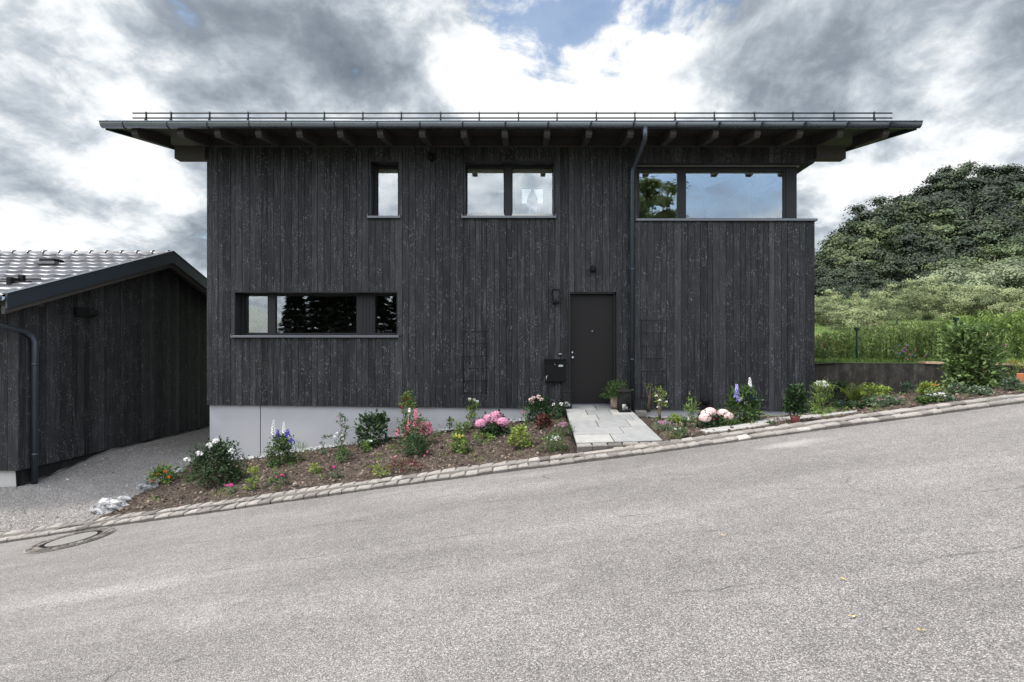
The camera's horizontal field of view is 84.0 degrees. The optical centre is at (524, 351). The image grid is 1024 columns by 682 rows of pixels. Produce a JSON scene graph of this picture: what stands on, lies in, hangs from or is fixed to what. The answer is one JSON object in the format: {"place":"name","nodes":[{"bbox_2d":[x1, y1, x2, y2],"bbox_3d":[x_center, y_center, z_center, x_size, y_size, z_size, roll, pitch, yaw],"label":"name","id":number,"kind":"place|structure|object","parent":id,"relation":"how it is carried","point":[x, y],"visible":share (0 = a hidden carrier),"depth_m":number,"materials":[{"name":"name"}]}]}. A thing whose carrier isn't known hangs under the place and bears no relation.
{"place":"outdoors","nodes":[
{"label":"outdoors","id":0,"kind":"place"},
{"bbox_2d":[0,427,209,530],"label":"gravel drive","id":1,"kind":"structure","parent":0,"point":[13,497],"depth_m":9.71,"materials":[{"name":"grey gravel"}]},
{"bbox_2d":[0,250,209,531],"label":"garage","id":2,"kind":"structure","parent":1,"relation":"on","point":[126,366],"depth_m":10.99,"materials":[{"name":"wood"}]},
{"bbox_2d":[0,275,40,284],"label":"roof step","id":3,"kind":"object","parent":2,"relation":"attached to","point":[19,279],"visible":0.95,"depth_m":9.45,"materials":[{"name":"black metal"}]},
{"bbox_2d":[74,307,98,316],"bbox_3d":[-8.140,-0.726,10.560,0.160,0.168,0.460,0,0,0],"label":"floodlight","id":4,"kind":"object","parent":2,"relation":"attached to","point":[84,312],"visible":1,"depth_m":10.51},
{"bbox_2d":[0,428,209,529],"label":"gravel chips","id":5,"kind":"object","parent":1,"relation":"on","point":[57,516],"visible":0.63,"depth_m":8.97,"materials":[{"name":"gravel"}]},
{"bbox_2d":[89,497,128,514],"bbox_3d":[-6.231,2.366,8.525,0.612,0.346,0.332,0,0,0],"label":"white rock","id":6,"kind":"object","parent":1,"relation":"on","point":[102,506],"visible":0.53,"depth_m":8.42,"materials":[{"name":"white stone"}]},
{"bbox_2d":[0,394,1023,537],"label":"kerb mortar","id":7,"kind":"object","parent":1,"relation":"on","point":[606,451],"visible":0.2,"depth_m":8.01,"materials":[{"name":"grey concrete"}]},
{"bbox_2d":[0,393,1023,543],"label":"kerb","id":8,"kind":"structure","parent":7,"relation":"on","point":[501,467],"depth_m":7.89,"materials":[{"name":"stone"}]},
{"bbox_2d":[0,403,1023,681],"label":"road","id":9,"kind":"structure","parent":0,"point":[724,563],"depth_m":4.16,"materials":[{"name":"grey asphalt"}]},
{"bbox_2d":[23,527,115,553],"bbox_3d":[-5.860,2.443,7.360,0.940,0.168,0.940,0,0,0],"label":"manhole cover","id":10,"kind":"object","parent":9,"relation":"on","point":[73,537],"visible":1,"depth_m":7.30,"materials":[{"name":"concrete"}]},
{"bbox_2d":[0,0,1023,277],"label":"sky","id":11,"kind":"structure","parent":0,"point":[68,182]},
{"bbox_2d":[98,383,1023,517],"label":"flower bed soil","id":12,"kind":"structure","parent":0,"point":[466,460],"depth_m":8.80,"materials":[{"name":"brown soil"}]},
{"bbox_2d":[146,461,181,483],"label":"nasturtium plant","id":13,"kind":"object","parent":12,"relation":"on","point":[159,471],"visible":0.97,"depth_m":9.39,"materials":[{"name":"green plant"}]},
{"bbox_2d":[176,436,249,487],"bbox_3d":[-4.950,1.758,9.104,1.062,0.819,1.043,0,0,23],"label":"rose bush","id":14,"kind":"object","parent":12,"relation":"on","point":[218,453],"visible":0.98,"depth_m":8.99,"materials":[{"name":"green plant"}]},
{"bbox_2d":[242,464,262,489],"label":"yellow green seedling","id":15,"kind":"object","parent":12,"relation":"on","point":[252,470],"visible":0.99,"depth_m":8.48,"materials":[{"name":"green plant"}]},
{"bbox_2d":[260,420,300,467],"bbox_3d":[-4.174,1.584,9.787,0.596,0.814,0.649,0,0,21],"label":"delphinium","id":16,"kind":"object","parent":12,"relation":"on","point":[282,441],"visible":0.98,"depth_m":9.72,"materials":[{"name":"green plant"}]},
{"bbox_2d":[333,412,350,458],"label":"young rose","id":17,"kind":"object","parent":12,"relation":"on","point":[341,439],"visible":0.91,"depth_m":9.59,"materials":[{"name":"green plant"}]},
{"bbox_2d":[353,409,392,449],"bbox_3d":[-2.728,1.402,10.290,0.734,0.713,0.810,0,0,17],"label":"hydrangea bush","id":18,"kind":"object","parent":12,"relation":"on","point":[378,421],"visible":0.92,"depth_m":10.19,"materials":[{"name":"green plant"}]},
{"bbox_2d":[381,451,427,471],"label":"reddish groundcover","id":19,"kind":"object","parent":12,"relation":"on","point":[400,464],"visible":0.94,"depth_m":8.37,"materials":[{"name":"red plant"}]},
{"bbox_2d":[398,390,417,424],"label":"red climbing rose","id":20,"kind":"object","parent":12,"relation":"on","point":[406,395],"visible":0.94,"depth_m":10.43,"materials":[{"name":"green plant"}]},
{"bbox_2d":[390,408,436,448],"bbox_3d":[-1.876,1.319,9.680,0.808,0.710,0.827,0,0,-44],"label":"snapdragon","id":21,"kind":"object","parent":12,"relation":"on","point":[414,423],"visible":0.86,"depth_m":9.63,"materials":[{"name":"pink plant"}]},
{"bbox_2d":[398,431,430,455],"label":"dark shrub","id":22,"kind":"object","parent":12,"relation":"on","point":[412,441],"visible":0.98,"depth_m":9.05,"materials":[{"name":"green plant"}]},
{"bbox_2d":[445,431,471,453],"bbox_3d":[-1.012,1.448,8.928,0.423,0.378,0.368,0,0,44],"label":"lady mantle","id":23,"kind":"object","parent":12,"relation":"on","point":[461,447],"visible":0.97,"depth_m":8.92,"materials":[{"name":"green plant"}]},
{"bbox_2d":[465,398,483,429],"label":"rose tree","id":24,"kind":"object","parent":12,"relation":"on","point":[472,410],"visible":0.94,"depth_m":10.61,"materials":[{"name":"green plant"}]},
{"bbox_2d":[475,409,514,436],"bbox_3d":[-0.472,1.242,9.770,0.729,0.484,0.744,0,0,0],"label":"pink hydrangea","id":25,"kind":"object","parent":12,"relation":"on","point":[492,422],"visible":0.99,"depth_m":9.61,"materials":[{"name":"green plant"}]},
{"bbox_2d":[208,411,817,460],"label":"drainage pebbles","id":26,"kind":"object","parent":12,"relation":"on","point":[381,438],"visible":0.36,"depth_m":10.69,"materials":[{"name":"grey gravel"}]},
{"bbox_2d":[507,423,534,449],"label":"yellow foliage plant","id":27,"kind":"object","parent":12,"relation":"on","point":[518,430],"visible":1,"depth_m":8.72,"materials":[{"name":"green plant"}]},
{"bbox_2d":[523,395,552,421],"bbox_3d":[0.266,1.057,10.544,0.601,0.526,0.665,0,0,0],"label":"white peony","id":28,"kind":"object","parent":12,"relation":"on","point":[538,405],"visible":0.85,"depth_m":10.49,"materials":[{"name":"green plant"}]},
{"bbox_2d":[533,412,554,427],"bbox_3d":[0.334,1.196,9.763,0.359,0.316,0.361,0,0,22],"label":"bronze heuchera","id":29,"kind":"object","parent":12,"relation":"on","point":[543,420],"visible":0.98,"depth_m":9.71,"materials":[{"name":"red plant"}]},
{"bbox_2d":[537,432,568,451],"bbox_3d":[0.458,1.334,8.366,0.462,0.356,0.460,0,0,38],"label":"white candytuft","id":30,"kind":"object","parent":12,"relation":"on","point":[554,436],"visible":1,"depth_m":8.37,"materials":[{"name":"green plant"}]},
{"bbox_2d":[545,401,567,419],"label":"cream rose","id":31,"kind":"object","parent":12,"relation":"on","point":[559,413],"visible":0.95,"depth_m":10.29,"materials":[{"name":"green plant"}]},
{"bbox_2d":[149,384,1021,500],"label":"weed seedlings","id":32,"kind":"object","parent":12,"relation":"on","point":[220,491],"visible":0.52,"depth_m":8.83,"materials":[{"name":"green plant"}]},
{"bbox_2d":[577,441,660,452],"bbox_3d":[1.410,1.504,8.270,1.294,0.392,0.173,0,0,0],"label":"path edging","id":33,"kind":"object","parent":12,"relation":"on","point":[583,447],"visible":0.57,"depth_m":8.19,"materials":[{"name":"stone"}]},
{"bbox_2d":[681,391,701,422],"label":"lupin leaves","id":34,"kind":"object","parent":12,"relation":"on","point":[692,419],"visible":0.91,"depth_m":9.42,"materials":[{"name":"green plant"}]},
{"bbox_2d":[694,406,727,427],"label":"blush hydrangea","id":35,"kind":"object","parent":12,"relation":"on","point":[706,416],"visible":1,"depth_m":8.69,"materials":[{"name":"pink plant"}]},
{"bbox_2d":[715,408,741,424],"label":"blush hydrangea","id":36,"kind":"object","parent":12,"relation":"on","point":[726,413],"visible":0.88,"depth_m":8.73,"materials":[{"name":"pink plant"}]},
{"bbox_2d":[700,422,772,433],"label":"stepping slab","id":37,"kind":"structure","parent":12,"relation":"on","point":[726,428],"depth_m":8.35,"materials":[{"name":"stone"}]},
{"bbox_2d":[717,377,766,423],"bbox_3d":[3.433,0.787,8.921,0.706,0.759,0.680,0,0,-21],"label":"tall delphinium","id":38,"kind":"object","parent":12,"relation":"on","point":[745,396],"visible":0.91,"depth_m":8.87,"materials":[{"name":"green plant"}]},
{"bbox_2d":[781,383,812,422],"bbox_3d":[3.945,0.761,8.251,0.459,0.630,0.413,0,0,0],"label":"potted camellia","id":39,"kind":"object","parent":12,"relation":"on","point":[792,404],"visible":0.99,"depth_m":8.19,"materials":[{"name":"green plant"}]},
{"bbox_2d":[751,411,856,422],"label":"stepping slab","id":40,"kind":"structure","parent":12,"relation":"on","point":[810,416],"depth_m":8.61,"materials":[{"name":"stone"}]},
{"bbox_2d":[807,377,837,414],"bbox_3d":[4.646,0.715,8.910,0.578,0.664,0.516,0,0,0],"label":"daisy bush","id":41,"kind":"object","parent":12,"relation":"on","point":[823,383],"visible":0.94,"depth_m":8.88,"materials":[{"name":"green plant"}]},
{"bbox_2d":[823,379,849,403],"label":"dark shrub","id":42,"kind":"object","parent":12,"relation":"on","point":[841,384],"visible":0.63,"depth_m":11.17,"materials":[{"name":"green plant"}]},
{"bbox_2d":[836,382,870,400],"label":"fern","id":43,"kind":"object","parent":12,"relation":"on","point":[850,393],"visible":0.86,"depth_m":10.86,"materials":[{"name":"green plant"}]},
{"bbox_2d":[867,394,909,406],"bbox_3d":[5.652,0.774,8.831,0.611,0.252,0.557,0,0,0],"label":"creeping thyme","id":44,"kind":"object","parent":12,"relation":"on","point":[885,400],"visible":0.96,"depth_m":8.82,"materials":[{"name":"green plant"}]},
{"bbox_2d":[815,362,1023,403],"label":"retaining wall","id":45,"kind":"structure","parent":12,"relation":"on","point":[892,376],"depth_m":11.45,"materials":[{"name":"concrete"}]},
{"bbox_2d":[916,380,945,394],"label":"rock rose","id":46,"kind":"object","parent":12,"relation":"on","point":[923,387],"visible":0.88,"depth_m":9.43,"materials":[{"name":"green plant"}]},
{"bbox_2d":[923,390,955,402],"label":"white flowers","id":47,"kind":"object","parent":12,"relation":"on","point":[946,396],"visible":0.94,"depth_m":8.40,"materials":[{"name":"grey plant"}]},
{"bbox_2d":[944,381,967,394],"bbox_3d":[6.860,0.585,8.993,0.382,0.269,0.332,0,0,0],"label":"alpine aster","id":48,"kind":"object","parent":12,"relation":"on","point":[958,387],"visible":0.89,"depth_m":8.97,"materials":[{"name":"green plant"}]},
{"bbox_2d":[935,313,1011,390],"bbox_3d":[7.525,0.058,9.598,1.101,1.393,1.084,0,0,-37],"label":"climbing shrub","id":49,"kind":"object","parent":12,"relation":"on","point":[963,345],"visible":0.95,"depth_m":9.44,"materials":[{"name":"green plant"}]},
{"bbox_2d":[964,384,997,395],"bbox_3d":[6.781,0.596,8.470,0.368,0.220,0.364,0,0,0],"label":"silver mat","id":50,"kind":"object","parent":12,"relation":"on","point":[976,389],"visible":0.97,"depth_m":8.42,"materials":[{"name":"grey plant"}]},
{"bbox_2d":[995,375,1023,390],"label":"round leaf plant","id":51,"kind":"object","parent":12,"relation":"on","point":[1009,381],"visible":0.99,"depth_m":8.72,"materials":[{"name":"green plant"}]},
{"bbox_2d":[565,405,662,443],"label":"path","id":52,"kind":"structure","parent":0,"point":[615,423],"depth_m":9.26,"materials":[{"name":"stone"}]},
{"bbox_2d":[600,379,633,408],"bbox_3d":[1.720,0.778,10.539,0.695,0.568,0.728,0,0,0],"label":"potted plant","id":53,"kind":"object","parent":52,"relation":"on","point":[613,401],"visible":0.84,"depth_m":10.47,"materials":[{"name":"green plant"}]},
{"bbox_2d":[617,385,630,411],"bbox_3d":[1.814,0.850,10.320,0.224,0.480,0.224,0,0,0],"label":"lantern","id":54,"kind":"object","parent":52,"relation":"on","point":[628,391],"visible":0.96,"depth_m":10.24,"materials":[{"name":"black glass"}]},
{"bbox_2d":[815,298,1023,363],"bbox_3d":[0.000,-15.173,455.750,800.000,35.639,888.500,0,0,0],"label":"meadow","id":55,"kind":"structure","parent":0,"point":[892,322],"depth_m":24.50,"materials":[{"name":"green plant"}]},
{"bbox_2d":[99,120,922,481],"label":"house","id":56,"kind":"structure","parent":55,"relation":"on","point":[355,268],"depth_m":10.85,"materials":[{"name":"black wood"}]},
{"bbox_2d":[230,292,398,337],"bbox_3d":[-3.984,-0.704,10.976,3.194,0.898,0.372,0,0,0],"label":"window","id":57,"kind":"structure","parent":56,"relation":"in","point":[365,301],"depth_m":11.09,"materials":[{"name":"black wood"}]},
{"bbox_2d":[367,161,400,218],"bbox_3d":[-2.684,-3.117,11.015,0.657,1.177,0.450,0,0,0],"label":"window","id":58,"kind":"structure","parent":56,"relation":"in","point":[377,168],"depth_m":11.03,"materials":[{"name":"clear glass"}]},
{"bbox_2d":[461,161,555,218],"bbox_3d":[-0.297,-3.117,11.080,1.804,1.177,0.580,0,0,0],"label":"window","id":59,"kind":"structure","parent":56,"relation":"in","point":[508,169],"depth_m":11.09,"materials":[{"name":"black wood"}]},
{"bbox_2d":[132,111,892,119],"bbox_3d":[-0.212,-4.172,10.310,13.558,0.203,0.380,0,0,0],"label":"snow guard","id":60,"kind":"object","parent":56,"relation":"attached to","point":[479,117],"visible":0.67,"depth_m":10.14,"materials":[{"name":"metal"}]},
{"bbox_2d":[544,359,565,381],"bbox_3d":[0.588,0.362,10.780,0.412,0.427,0.133,0,0,0],"label":"mailbox","id":61,"kind":"object","parent":56,"relation":"attached to","point":[554,370],"visible":1,"depth_m":10.73,"materials":[{"name":"black metal"}]},
{"bbox_2d":[568,292,616,405],"bbox_3d":[1.309,-0.034,10.940,0.934,2.203,0.220,0,0,0],"label":"door","id":62,"kind":"structure","parent":56,"relation":"in","point":[592,316],"depth_m":10.98,"materials":[{"name":"paint"}]},
{"bbox_2d":[635,167,817,221],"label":"corner window","id":63,"kind":"structure","parent":56,"relation":"in","point":[777,200],"depth_m":11.10,"materials":[{"name":"black wood"}]},
{"bbox_2d":[815,277,850,299],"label":"deciduous tree","id":64,"kind":"object","parent":55,"relation":"on","point":[829,284],"visible":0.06,"depth_m":56.82,"materials":[{"name":"green plant"}]},
{"bbox_2d":[815,288,854,321],"bbox_3d":[15.264,-2.103,28.835,3.064,2.222,2.842,0,0,26],"label":"fruit tree","id":65,"kind":"object","parent":55,"relation":"on","point":[841,302],"visible":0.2,"depth_m":28.48,"materials":[{"name":"green plant"}]},
{"bbox_2d":[815,295,856,325],"bbox_3d":[14.620,-1.670,26.864,2.842,2.222,3.064,0,0,34],"label":"fruit tree","id":66,"kind":"object","parent":55,"relation":"on","point":[821,319],"visible":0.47,"depth_m":26.67,"materials":[{"name":"green plant"}]},
{"bbox_2d":[815,270,856,296],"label":"deciduous tree","id":67,"kind":"object","parent":55,"relation":"on","point":[827,275],"visible":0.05,"depth_m":64.49,"materials":[{"name":"green plant"}]},
{"bbox_2d":[815,255,869,283],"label":"deciduous tree","id":68,"kind":"object","parent":55,"relation":"on","point":[850,275],"visible":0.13,"depth_m":71.20,"materials":[{"name":"green plant"}]},
{"bbox_2d":[816,277,873,298],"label":"deciduous tree","id":69,"kind":"object","parent":55,"relation":"on","point":[848,291],"visible":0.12,"depth_m":58.33,"materials":[{"name":"green plant"}]},
{"bbox_2d":[818,202,902,254],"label":"deciduous tree","id":70,"kind":"object","parent":55,"relation":"on","point":[885,213],"visible":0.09,"depth_m":97.95,"materials":[{"name":"green plant"}]},
{"bbox_2d":[823,306,903,330],"bbox_3d":[14.147,-1.032,24.006,3.087,1.906,3.076,0,0,-3],"label":"fruit tree","id":71,"kind":"object","parent":55,"relation":"on","point":[845,316],"visible":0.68,"depth_m":23.41,"materials":[{"name":"green plant"}]},
{"bbox_2d":[817,217,918,283],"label":"deciduous tree","id":72,"kind":"object","parent":55,"relation":"on","point":[847,245],"visible":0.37,"depth_m":76.76,"materials":[{"name":"green plant"}]},
{"bbox_2d":[839,270,899,296],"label":"deciduous tree","id":73,"kind":"object","parent":55,"relation":"on","point":[868,273],"visible":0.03,"depth_m":65.53,"materials":[{"name":"green plant"}]},
{"bbox_2d":[847,273,901,298],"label":"deciduous tree","id":74,"kind":"object","parent":55,"relation":"on","point":[879,284],"visible":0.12,"depth_m":60.85,"materials":[{"name":"green plant"}]},
{"bbox_2d":[848,248,921,292],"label":"deciduous tree","id":75,"kind":"object","parent":55,"relation":"on","point":[892,264],"visible":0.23,"depth_m":70.26,"materials":[{"name":"green plant"}]},
{"bbox_2d":[815,318,957,363],"bbox_3d":[7.814,-0.237,12.734,2.908,1.033,1.568,0,0,0],"label":"aster hedge","id":76,"kind":"object","parent":55,"relation":"on","point":[918,333],"visible":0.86,"depth_m":12.38,"materials":[{"name":"green plant"}]},
{"bbox_2d":[855,195,928,236],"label":"deciduous tree","id":77,"kind":"object","parent":55,"relation":"on","point":[881,199],"visible":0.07,"depth_m":105.95,"materials":[{"name":"green plant"}]},
{"bbox_2d":[856,219,945,273],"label":"deciduous tree","id":78,"kind":"object","parent":55,"relation":"on","point":[910,239],"visible":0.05,"depth_m":79.87,"materials":[{"name":"green plant"}]},
{"bbox_2d":[865,282,942,324],"bbox_3d":[17.909,-2.182,26.877,3.235,2.275,3.040,0,0,27],"label":"fruit tree","id":79,"kind":"object","parent":55,"relation":"on","point":[913,309],"visible":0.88,"depth_m":26.53,"materials":[{"name":"green plant"}]},
{"bbox_2d":[871,245,943,286],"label":"deciduous tree","id":80,"kind":"object","parent":55,"relation":"on","point":[915,259],"visible":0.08,"depth_m":72.11,"materials":[{"name":"green plant"}]},
{"bbox_2d":[815,325,1023,362],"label":"lawn grass","id":81,"kind":"structure","parent":55,"relation":"on","point":[873,359],"depth_m":12.10,"materials":[{"name":"green plant"}]},
{"bbox_2d":[882,196,971,226],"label":"deciduous tree","id":82,"kind":"object","parent":55,"relation":"on","point":[930,201],"visible":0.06,"depth_m":111.20,"materials":[{"name":"green plant"}]},
{"bbox_2d":[872,199,988,256],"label":"deciduous tree","id":83,"kind":"object","parent":55,"relation":"on","point":[945,217],"visible":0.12,"depth_m":85.91,"materials":[{"name":"green plant"}]},
{"bbox_2d":[894,276,970,319],"bbox_3d":[21.332,-2.744,29.814,3.386,2.647,3.650,0,0,42],"label":"fruit tree","id":84,"kind":"object","parent":55,"relation":"on","point":[929,285],"visible":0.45,"depth_m":29.68,"materials":[{"name":"green plant"}]},
{"bbox_2d":[886,172,979,219],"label":"deciduous tree","id":85,"kind":"object","parent":55,"relation":"on","point":[958,187],"visible":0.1,"depth_m":121.33,"materials":[{"name":"green plant"}]},
{"bbox_2d":[864,270,1005,310],"bbox_3d":[27.976,-3.217,38.476,7.638,4.261,7.996,0,0,-35],"label":"willow bush","id":86,"kind":"object","parent":55,"relation":"on","point":[954,280],"visible":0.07,"depth_m":36.99,"materials":[{"name":"green plant"}]},
{"bbox_2d":[905,284,985,323],"bbox_3d":[19.437,-2.007,25.767,2.998,2.243,3.190,0,0,7],"label":"fruit tree","id":87,"kind":"object","parent":55,"relation":"on","point":[945,295],"visible":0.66,"depth_m":25.61,"materials":[{"name":"green plant"}]},
{"bbox_2d":[901,257,989,291],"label":"deciduous tree","id":88,"kind":"object","parent":55,"relation":"on","point":[971,263],"visible":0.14,"depth_m":59.14,"materials":[{"name":"green plant"}]},
{"bbox_2d":[919,231,985,269],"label":"deciduous tree","id":89,"kind":"object","parent":55,"relation":"on","point":[963,249],"visible":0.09,"depth_m":77.64,"materials":[{"name":"green plant"}]},
{"bbox_2d":[896,262,1023,300],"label":"willow bush","id":90,"kind":"object","parent":55,"relation":"on","point":[954,270],"visible":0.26,"depth_m":38.85,"materials":[{"name":"green plant"}]},
{"bbox_2d":[924,159,998,208],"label":"deciduous tree","id":91,"kind":"object","parent":55,"relation":"on","point":[960,173],"visible":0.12,"depth_m":124.44,"materials":[{"name":"green plant"}]},
{"bbox_2d":[915,308,1023,359],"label":"leafy hedge","id":92,"kind":"object","parent":55,"relation":"on","point":[1013,335],"visible":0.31,"depth_m":12.51,"materials":[{"name":"green plant"}]},
{"bbox_2d":[924,189,1023,238],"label":"deciduous tree","id":93,"kind":"object","parent":55,"relation":"on","point":[991,209],"visible":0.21,"depth_m":103.85,"materials":[{"name":"green plant"}]},
{"bbox_2d":[947,283,1008,315],"bbox_3d":[24.320,-2.672,30.973,3.538,2.192,3.551,0,0,28],"label":"fruit tree","id":94,"kind":"object","parent":55,"relation":"on","point":[965,288],"visible":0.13,"depth_m":30.09,"materials":[{"name":"green plant"}]},
{"bbox_2d":[935,218,1021,270],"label":"deciduous tree","id":95,"kind":"object","parent":55,"relation":"on","point":[992,230],"visible":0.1,"depth_m":81.51,"materials":[{"name":"green plant"}]},
{"bbox_2d":[937,284,1020,326],"bbox_3d":[19.973,-1.849,24.996,2.842,2.222,3.064,0,0,-10],"label":"fruit tree","id":96,"kind":"object","parent":55,"relation":"on","point":[969,305],"visible":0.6,"depth_m":24.54,"materials":[{"name":"green plant"}]},
{"bbox_2d":[943,241,1023,273],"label":"deciduous tree","id":97,"kind":"object","parent":55,"relation":"on","point":[1016,249],"visible":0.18,"depth_m":61.07,"materials":[{"name":"green plant"}]},
{"bbox_2d":[946,175,1023,228],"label":"deciduous tree","id":98,"kind":"object","parent":55,"relation":"on","point":[1002,183],"visible":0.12,"depth_m":108.73,"materials":[{"name":"green plant"}]},
{"bbox_2d":[946,259,1023,304],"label":"willow bush","id":99,"kind":"object","parent":55,"relation":"on","point":[1017,277],"visible":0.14,"depth_m":38.83,"materials":[{"name":"green plant"}]},
{"bbox_2d":[968,163,1023,202],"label":"deciduous tree","id":100,"kind":"object","parent":55,"relation":"on","point":[989,170],"visible":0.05,"depth_m":130.44,"materials":[{"name":"green plant"}]},
{"bbox_2d":[969,234,1023,273],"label":"deciduous tree","id":101,"kind":"object","parent":55,"relation":"on","point":[1015,240],"visible":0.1,"depth_m":63.56,"materials":[{"name":"green plant"}]},
{"bbox_2d":[970,256,1023,297],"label":"willow bush","id":102,"kind":"object","parent":55,"relation":"on","point":[1011,264],"visible":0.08,"depth_m":41.89,"materials":[{"name":"green plant"}]},
{"bbox_2d":[972,187,1023,230],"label":"deciduous tree","id":103,"kind":"object","parent":55,"relation":"on","point":[1019,192],"visible":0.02,"depth_m":106.14,"materials":[{"name":"green plant"}]},
{"bbox_2d":[973,162,1023,186],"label":"deciduous tree","id":104,"kind":"object","parent":55,"relation":"on","point":[1008,168],"visible":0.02,"depth_m":133.93,"materials":[{"name":"green plant"}]},
{"bbox_2d":[976,286,1023,326],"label":"fruit tree","id":105,"kind":"object","parent":55,"relation":"on","point":[1014,293],"visible":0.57,"depth_m":23.55,"materials":[{"name":"green plant"}]},
{"bbox_2d":[994,217,1023,244],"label":"deciduous tree","id":106,"kind":"object","parent":55,"relation":"on","point":[1014,224],"visible":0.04,"depth_m":84.34,"materials":[{"name":"green plant"}]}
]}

